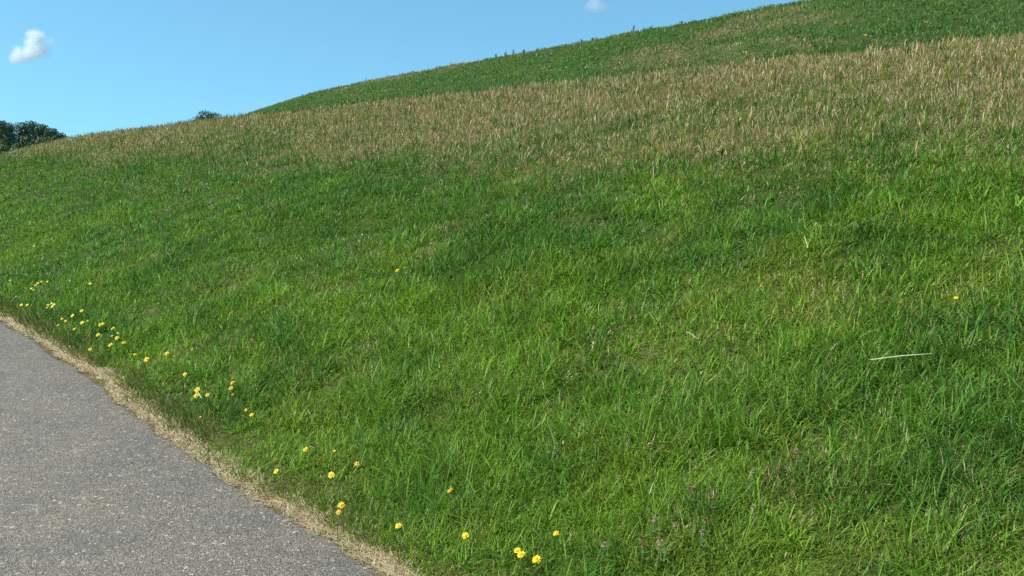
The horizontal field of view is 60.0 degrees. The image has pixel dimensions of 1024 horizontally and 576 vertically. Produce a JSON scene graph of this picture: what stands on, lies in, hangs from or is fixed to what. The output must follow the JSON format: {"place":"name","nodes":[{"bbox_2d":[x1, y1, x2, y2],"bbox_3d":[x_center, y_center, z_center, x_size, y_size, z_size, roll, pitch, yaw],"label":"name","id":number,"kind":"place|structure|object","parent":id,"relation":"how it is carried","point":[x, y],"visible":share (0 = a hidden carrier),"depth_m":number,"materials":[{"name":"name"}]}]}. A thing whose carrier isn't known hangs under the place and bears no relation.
{"place":"outdoors","nodes":[
{"label":"outdoors","id":0,"kind":"place"},
{"bbox_2d":[0,322,380,575],"bbox_3d":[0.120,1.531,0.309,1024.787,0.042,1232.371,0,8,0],"label":"path","id":1,"kind":"structure","parent":0,"point":[82,495],"depth_m":4.10,"materials":[{"name":"grey asphalt"}]},
{"bbox_2d":[0,312,422,575],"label":"dry grass litter","id":2,"kind":"object","parent":1,"relation":"on","point":[82,364],"visible":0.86,"depth_m":4.46,"materials":[{"name":"beige plant"}]},
{"bbox_2d":[0,0,800,148],"label":"sky","id":3,"kind":"structure","parent":0,"point":[75,67],"materials":[{"name":"blue"}]},
{"bbox_2d":[0,0,1023,575],"bbox_3d":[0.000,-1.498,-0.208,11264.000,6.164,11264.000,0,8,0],"label":"ground","id":4,"kind":"structure","parent":0,"point":[862,34],"depth_m":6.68,"materials":[{"name":"green plant"}]},
{"bbox_2d":[0,140,9,152],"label":"tree","id":5,"kind":"object","parent":4,"relation":"on","point":[3,146],"visible":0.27,"depth_m":103.67,"materials":[{"name":"green plant"}]},
{"bbox_2d":[0,120,15,151],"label":"tree","id":6,"kind":"object","parent":4,"relation":"on","point":[3,129],"visible":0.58,"depth_m":112.01,"materials":[{"name":"green plant"}]},
{"bbox_2d":[2,122,20,149],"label":"tree","id":7,"kind":"object","parent":4,"relation":"on","point":[11,129],"visible":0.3,"depth_m":117.89,"materials":[{"name":"green plant"}]},
{"bbox_2d":[11,135,34,149],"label":"tree","id":8,"kind":"object","parent":4,"relation":"on","point":[25,141],"visible":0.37,"depth_m":109.65,"materials":[{"name":"green plant"}]},
{"bbox_2d":[13,122,34,148],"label":"tree","id":9,"kind":"object","parent":4,"relation":"on","point":[22,131],"visible":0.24,"depth_m":121.71,"materials":[{"name":"green plant"}]},
{"bbox_2d":[17,120,39,139],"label":"tree","id":10,"kind":"object","parent":4,"relation":"on","point":[30,126],"visible":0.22,"depth_m":123.64,"materials":[{"name":"green plant"}]},
{"bbox_2d":[29,136,47,145],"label":"tree","id":11,"kind":"object","parent":4,"relation":"on","point":[38,140],"visible":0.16,"depth_m":107.72,"materials":[{"name":"green plant"}]},
{"bbox_2d":[28,123,50,141],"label":"tree","id":12,"kind":"object","parent":4,"relation":"on","point":[40,130],"visible":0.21,"depth_m":121.63,"materials":[{"name":"green plant"}]},
{"bbox_2d":[42,128,59,140],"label":"tree","id":13,"kind":"object","parent":4,"relation":"on","point":[48,135],"visible":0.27,"depth_m":119.59,"materials":[{"name":"green plant"}]},
{"bbox_2d":[53,132,67,139],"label":"tree","id":14,"kind":"object","parent":4,"relation":"on","point":[61,135],"visible":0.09,"depth_m":119.87,"materials":[{"name":"green plant"}]},
{"bbox_2d":[196,110,214,119],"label":"tree","id":15,"kind":"object","parent":4,"relation":"on","point":[207,114],"visible":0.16,"depth_m":149.54,"materials":[{"name":"green plant"}]},
{"bbox_2d":[209,112,222,117],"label":"tree","id":16,"kind":"object","parent":4,"relation":"on","point":[215,114],"visible":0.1,"depth_m":151.57,"materials":[{"name":"green plant"}]},
{"bbox_2d":[0,287,521,575],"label":"verge grass","id":17,"kind":"structure","parent":4,"relation":"on","point":[65,343],"depth_m":5.24,"materials":[{"name":"green plant"}]},
{"bbox_2d":[303,447,307,475],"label":"hawkbit flower","id":18,"kind":"object","parent":4,"relation":"on","point":[305,449],"visible":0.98,"depth_m":4.42,"materials":[{"name":"yellow plant"}]},
{"bbox_2d":[328,471,334,502],"bbox_3d":[-0.824,0.920,4.054,0.032,0.168,0.026,0,8,0],"label":"hawkbit flower","id":19,"kind":"object","parent":4,"relation":"on","point":[331,474],"visible":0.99,"depth_m":4.04,"materials":[{"name":"yellow plant"}]},
{"bbox_2d":[336,510,341,540],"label":"hawkbit flower","id":20,"kind":"object","parent":4,"relation":"on","point":[338,512],"visible":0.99,"depth_m":3.67,"materials":[{"name":"yellow plant"}]},
{"bbox_2d":[338,501,344,530],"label":"hawkbit flower","id":21,"kind":"object","parent":4,"relation":"on","point":[341,504],"visible":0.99,"depth_m":3.73,"materials":[{"name":"yellow plant"}]},
{"bbox_2d":[354,462,358,492],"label":"hawkbit flower","id":22,"kind":"object","parent":4,"relation":"on","point":[356,463],"visible":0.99,"depth_m":4.18,"materials":[{"name":"yellow plant"}]},
{"bbox_2d":[395,523,401,553],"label":"hawkbit flower","id":23,"kind":"object","parent":4,"relation":"on","point":[398,525],"visible":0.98,"depth_m":3.50,"materials":[{"name":"yellow plant"}]},
{"bbox_2d":[462,532,468,556],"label":"hawkbit flower","id":24,"kind":"object","parent":4,"relation":"on","point":[465,535],"visible":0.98,"depth_m":3.40,"materials":[{"name":"yellow plant"}]},
{"bbox_2d":[0,0,1023,575],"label":"dry grass","id":25,"kind":"structure","parent":4,"relation":"on","point":[824,64],"depth_m":10.04,"materials":[{"name":"plant"}]},
{"bbox_2d":[514,548,520,575],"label":"hawkbit flower","id":26,"kind":"object","parent":4,"relation":"on","point":[516,550],"visible":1,"depth_m":3.27,"materials":[{"name":"yellow plant"}]},
{"bbox_2d":[517,551,524,574],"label":"hawkbit flower","id":27,"kind":"object","parent":4,"relation":"on","point":[520,554],"visible":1,"depth_m":3.24,"materials":[{"name":"yellow plant"}]},
{"bbox_2d":[532,555,541,573],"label":"hawkbit flower","id":28,"kind":"object","parent":4,"relation":"on","point":[536,559],"visible":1,"depth_m":3.22,"materials":[{"name":"yellow plant"}]},
{"bbox_2d":[553,531,558,556],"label":"hawkbit flower","id":29,"kind":"object","parent":4,"relation":"on","point":[555,532],"visible":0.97,"depth_m":3.42,"materials":[{"name":"yellow plant"}]},
{"bbox_2d":[601,542,608,570],"bbox_3d":[0.347,1.011,3.331,0.034,0.125,0.029,0,8,0],"label":"clover flower","id":30,"kind":"object","parent":4,"relation":"on","point":[604,545],"visible":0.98,"depth_m":3.33,"materials":[{"name":"pink plant"}]},
{"bbox_2d":[638,535,646,568],"bbox_3d":[0.480,0.988,3.271,0.034,0.162,0.028,-3,8,-20],"label":"clover flower","id":31,"kind":"object","parent":4,"relation":"on","point":[642,539],"visible":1,"depth_m":3.26,"materials":[{"name":"pink plant"}]},
{"bbox_2d":[642,544,648,559],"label":"clover flower","id":32,"kind":"object","parent":4,"relation":"on","point":[644,546],"visible":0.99,"depth_m":3.24,"materials":[{"name":"plant"}]},
{"bbox_2d":[648,516,654,543],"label":"clover flower","id":33,"kind":"object","parent":4,"relation":"on","point":[650,519],"visible":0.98,"depth_m":3.39,"materials":[{"name":"plant"}]},
{"bbox_2d":[652,516,660,536],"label":"clover flower","id":34,"kind":"object","parent":4,"relation":"on","point":[655,518],"visible":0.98,"depth_m":3.42,"materials":[{"name":"pink plant"}]},
{"bbox_2d":[657,544,664,569],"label":"clover flower","id":35,"kind":"object","parent":4,"relation":"on","point":[659,547],"visible":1,"depth_m":3.22,"materials":[{"name":"plant"}]},
{"bbox_2d":[657,539,665,562],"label":"clover flower","id":36,"kind":"object","parent":4,"relation":"on","point":[659,541],"visible":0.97,"depth_m":3.28,"materials":[{"name":"plant"}]},
{"bbox_2d":[658,534,665,568],"bbox_3d":[0.550,0.979,3.258,0.032,0.161,0.028,0,8,0],"label":"clover flower","id":37,"kind":"object","parent":4,"relation":"on","point":[661,536],"visible":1,"depth_m":3.25,"materials":[{"name":"plant"}]},
{"bbox_2d":[673,522,679,547],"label":"clover flower","id":38,"kind":"object","parent":4,"relation":"on","point":[675,524],"visible":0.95,"depth_m":3.34,"materials":[{"name":"plant"}]},
{"bbox_2d":[687,486,693,516],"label":"clover flower","id":39,"kind":"object","parent":4,"relation":"on","point":[689,489],"visible":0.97,"depth_m":3.52,"materials":[{"name":"plant"}]},
{"bbox_2d":[700,529,706,563],"bbox_3d":[0.698,0.956,3.240,0.034,0.159,0.027,0,8,0],"label":"clover flower","id":40,"kind":"object","parent":4,"relation":"on","point":[701,531],"visible":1,"depth_m":3.23,"materials":[{"name":"green plant"}]},
{"bbox_2d":[702,517,710,542],"bbox_3d":[0.730,0.927,3.334,0.037,0.137,0.025,1,8,7],"label":"clover flower","id":41,"kind":"object","parent":4,"relation":"on","point":[705,519],"visible":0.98,"depth_m":3.33,"materials":[{"name":"plant"}]},
{"bbox_2d":[708,494,715,518],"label":"clover flower","id":42,"kind":"object","parent":4,"relation":"on","point":[710,496],"visible":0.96,"depth_m":3.46,"materials":[{"name":"green plant"}]},
{"bbox_2d":[750,469,754,492],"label":"clover flower","id":43,"kind":"object","parent":4,"relation":"on","point":[752,470],"visible":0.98,"depth_m":3.54,"materials":[{"name":"plant"}]},
{"bbox_2d":[829,495,836,532],"bbox_3d":[1.181,0.838,3.260,0.035,0.160,0.026,0,8,0],"label":"clover flower","id":44,"kind":"object","parent":4,"relation":"on","point":[832,498],"visible":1,"depth_m":3.26,"materials":[{"name":"green plant"}]},
{"bbox_2d":[870,353,933,359],"bbox_3d":[1.785,0.315,4.060,0.268,0.050,0.005,3,8,18],"label":"straw stalk","id":45,"kind":"object","parent":4,"relation":"on","point":[900,356],"visible":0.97,"depth_m":4.06,"materials":[{"name":"plant"}]}
]}

